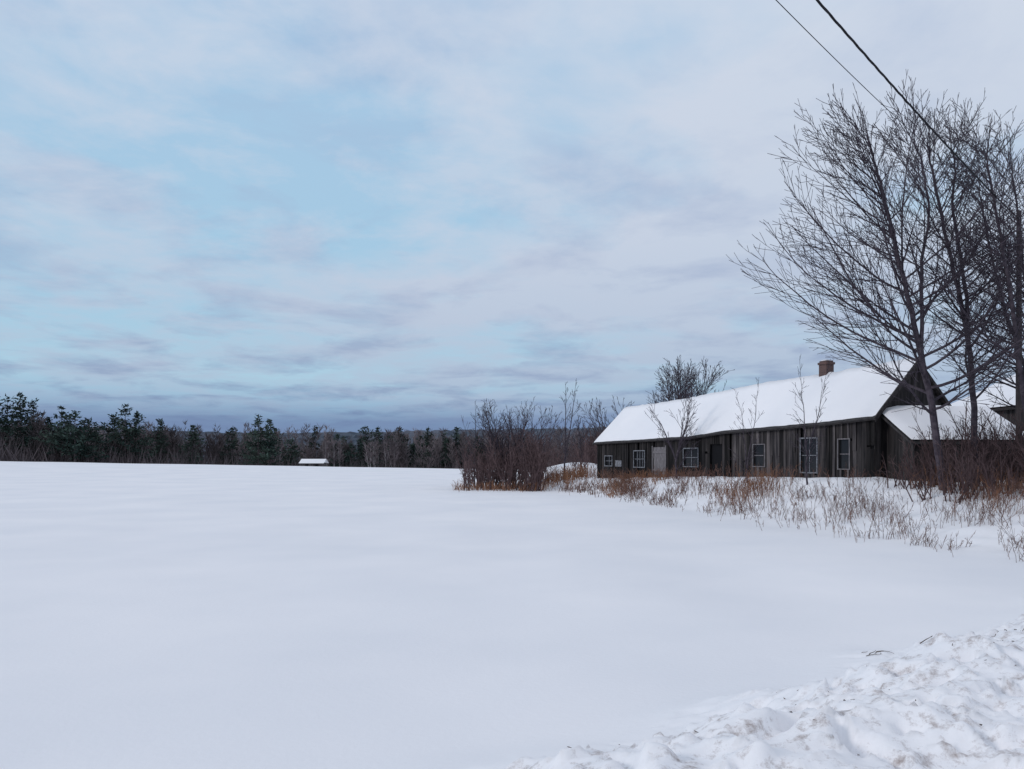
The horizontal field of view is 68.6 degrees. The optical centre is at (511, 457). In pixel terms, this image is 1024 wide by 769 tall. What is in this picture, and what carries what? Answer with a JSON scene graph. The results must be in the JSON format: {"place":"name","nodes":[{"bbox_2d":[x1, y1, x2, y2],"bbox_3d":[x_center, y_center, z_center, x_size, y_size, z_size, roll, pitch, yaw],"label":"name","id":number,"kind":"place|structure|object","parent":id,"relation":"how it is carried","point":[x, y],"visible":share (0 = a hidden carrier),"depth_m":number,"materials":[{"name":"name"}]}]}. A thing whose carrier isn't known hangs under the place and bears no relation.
{"place":"outdoors","nodes":[
{"label":"outdoors","id":0,"kind":"place"},
{"bbox_2d":[0,426,606,463],"bbox_3d":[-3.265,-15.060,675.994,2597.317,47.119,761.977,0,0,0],"label":"forested hill","id":1,"kind":"structure","parent":0,"point":[355,437],"depth_m":661.99,"materials":[{"name":"plant"}]},
{"bbox_2d":[0,461,1023,768],"bbox_3d":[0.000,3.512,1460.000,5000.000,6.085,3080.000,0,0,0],"label":"snow ground","id":2,"kind":"structure","parent":0,"point":[246,617],"depth_m":11.24,"materials":[{"name":"white snow"}]},
{"bbox_2d":[0,391,601,469],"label":"distant woods","id":3,"kind":"object","parent":2,"relation":"on","point":[34,441],"visible":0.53,"depth_m":200.20,"materials":[{"name":"green plant"}]},
{"bbox_2d":[299,459,328,466],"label":"distant house","id":4,"kind":"structure","parent":2,"relation":"on","point":[315,462],"depth_m":180.45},
{"bbox_2d":[461,408,483,487],"bbox_3d":[-3.127,-1.033,61.956,1.611,7.354,2.358,0,0,-32],"label":"bare tree","id":5,"kind":"object","parent":2,"relation":"on","point":[471,443],"visible":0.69,"depth_m":61.98,"materials":[{"name":"brown plant"}]},
{"bbox_2d":[468,397,538,483],"bbox_3d":[-1.013,-1.153,61.054,5.913,7.680,5.207,0,0,-21],"label":"bare tree","id":6,"kind":"object","parent":2,"relation":"on","point":[491,437],"visible":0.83,"depth_m":60.45,"materials":[{"name":"brown plant"}]},
{"bbox_2d":[452,425,557,491],"bbox_3d":[-0.513,-0.011,60.492,8.309,5.303,10.552,0,0,0],"label":"leafless shrub","id":7,"kind":"object","parent":2,"relation":"on","point":[533,462],"visible":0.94,"depth_m":57.95,"materials":[{"name":"brown plant"}]},
{"bbox_2d":[503,407,556,454],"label":"bare tree","id":8,"kind":"object","parent":2,"relation":"on","point":[532,413],"visible":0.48,"depth_m":66.12,"materials":[{"name":"brown plant"}]},
{"bbox_2d":[532,405,564,453],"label":"bare tree","id":9,"kind":"object","parent":2,"relation":"on","point":[554,427],"visible":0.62,"depth_m":75.96,"materials":[{"name":"brown plant"}]},
{"bbox_2d":[521,421,610,475],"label":"leafless shrub","id":10,"kind":"object","parent":2,"relation":"on","point":[589,450],"visible":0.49,"depth_m":79.41,"materials":[{"name":"brown plant"}]},
{"bbox_2d":[553,378,580,469],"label":"bare tree","id":11,"kind":"object","parent":2,"relation":"on","point":[569,435],"visible":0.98,"depth_m":71.95,"materials":[{"name":"brown plant"}]},
{"bbox_2d":[567,415,594,459],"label":"bare tree","id":12,"kind":"object","parent":2,"relation":"on","point":[578,422],"visible":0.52,"depth_m":86.72,"materials":[{"name":"brown plant"}]},
{"bbox_2d":[577,395,634,438],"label":"bare tree","id":13,"kind":"object","parent":2,"relation":"on","point":[602,423],"visible":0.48,"depth_m":82.04,"materials":[{"name":"brown plant"}]},
{"bbox_2d":[645,381,700,476],"bbox_3d":[9.738,-1.595,45.290,3.384,6.061,2.643,0,0,0],"label":"bare tree","id":14,"kind":"object","parent":2,"relation":"on","point":[681,441],"visible":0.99,"depth_m":45.48,"materials":[{"name":"brown plant"}]},
{"bbox_2d":[646,355,734,403],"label":"bare tree","id":15,"kind":"object","parent":2,"relation":"on","point":[679,392],"visible":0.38,"depth_m":73.74,"materials":[{"name":"brown plant"}]},
{"bbox_2d":[451,462,1023,515],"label":"dry grass","id":16,"kind":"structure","parent":2,"relation":"on","point":[567,474],"depth_m":46.57,"materials":[{"name":"brown plant"}]},
{"bbox_2d":[728,378,764,480],"bbox_3d":[11.762,-1.313,38.147,2.051,5.424,1.675,0,0,38],"label":"bare tree","id":17,"kind":"object","parent":2,"relation":"on","point":[746,463],"visible":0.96,"depth_m":37.98,"materials":[{"name":"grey plant"}]},
{"bbox_2d":[543,462,1023,562],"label":"dry weeds","id":18,"kind":"object","parent":2,"relation":"on","point":[662,497],"visible":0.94,"depth_m":29.84,"materials":[{"name":"brown plant"}]},
{"bbox_2d":[567,629,1023,754],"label":"twigs and leaves","id":19,"kind":"object","parent":2,"relation":"on","point":[876,654],"visible":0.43,"depth_m":6.38,"materials":[{"name":"brown plant"}]},
{"bbox_2d":[592,358,1023,481],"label":"old barn","id":20,"kind":"structure","parent":2,"relation":"on","point":[863,422],"depth_m":39.29,"materials":[{"name":"brown wood"}]},
{"bbox_2d":[653,447,664,476],"bbox_3d":[9.816,0.350,50.031,0.070,2.100,1.478,0,0,-22],"label":"plank door","id":21,"kind":"structure","parent":20,"relation":"in","point":[658,452],"depth_m":50.01,"materials":[{"name":"grey paint"}]},
{"bbox_2d":[604,437,849,476],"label":"window frames","id":22,"kind":"structure","parent":20,"relation":"in","point":[618,463],"depth_m":41.44,"materials":[{"name":"white paint"}]},
{"bbox_2d":[606,439,850,471],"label":"window panes","id":23,"kind":"structure","parent":20,"relation":"in","point":[844,444],"depth_m":38.06,"materials":[{"name":"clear glass"}]},
{"bbox_2d":[785,356,831,484],"bbox_3d":[13.181,-1.587,33.209,2.029,5.893,1.840,0,0,18],"label":"bare tree","id":24,"kind":"object","parent":2,"relation":"on","point":[807,453],"visible":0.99,"depth_m":33.26,"materials":[{"name":"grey plant"}]},
{"bbox_2d":[729,71,1023,490],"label":"bare tree","id":25,"kind":"object","parent":2,"relation":"on","point":[918,339],"visible":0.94,"depth_m":26.43,"materials":[{"name":"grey plant"}]},
{"bbox_2d":[880,387,1023,503],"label":"leafless shrub","id":26,"kind":"object","parent":2,"relation":"on","point":[985,464],"visible":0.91,"depth_m":27.27,"materials":[{"name":"brown plant"}]},
{"bbox_2d":[881,86,1023,486],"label":"bare tree","id":27,"kind":"object","parent":2,"relation":"on","point":[974,406],"visible":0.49,"depth_m":27.93,"materials":[{"name":"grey plant"}]},
{"bbox_2d":[913,95,1023,412],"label":"bare tree","id":28,"kind":"object","parent":2,"relation":"on","point":[1014,316],"visible":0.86,"depth_m":25.05,"materials":[{"name":"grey plant"}]},
{"bbox_2d":[915,109,1023,407],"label":"bare tree","id":29,"kind":"object","parent":2,"relation":"on","point":[987,331],"visible":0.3,"depth_m":29.25,"materials":[{"name":"brown plant"}]},
{"bbox_2d":[1015,210,1022,488],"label":"utility pole","id":30,"kind":"object","parent":2,"relation":"on","point":[1018,403],"visible":0.39,"depth_m":27.92,"materials":[{"name":"brown wood"}]},
{"bbox_2d":[776,0,1008,211],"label":"power line","id":31,"kind":"object","parent":30,"relation":"attached to","point":[878,100],"visible":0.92,"depth_m":15.33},
{"bbox_2d":[816,0,1017,217],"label":"power line","id":32,"kind":"object","parent":30,"relation":"attached to","point":[877,68],"visible":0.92,"depth_m":16.25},
{"bbox_2d":[0,0,1023,432],"label":"sky","id":33,"kind":"structure","parent":0,"point":[343,215],"materials":[{"name":"blue"}]}
]}

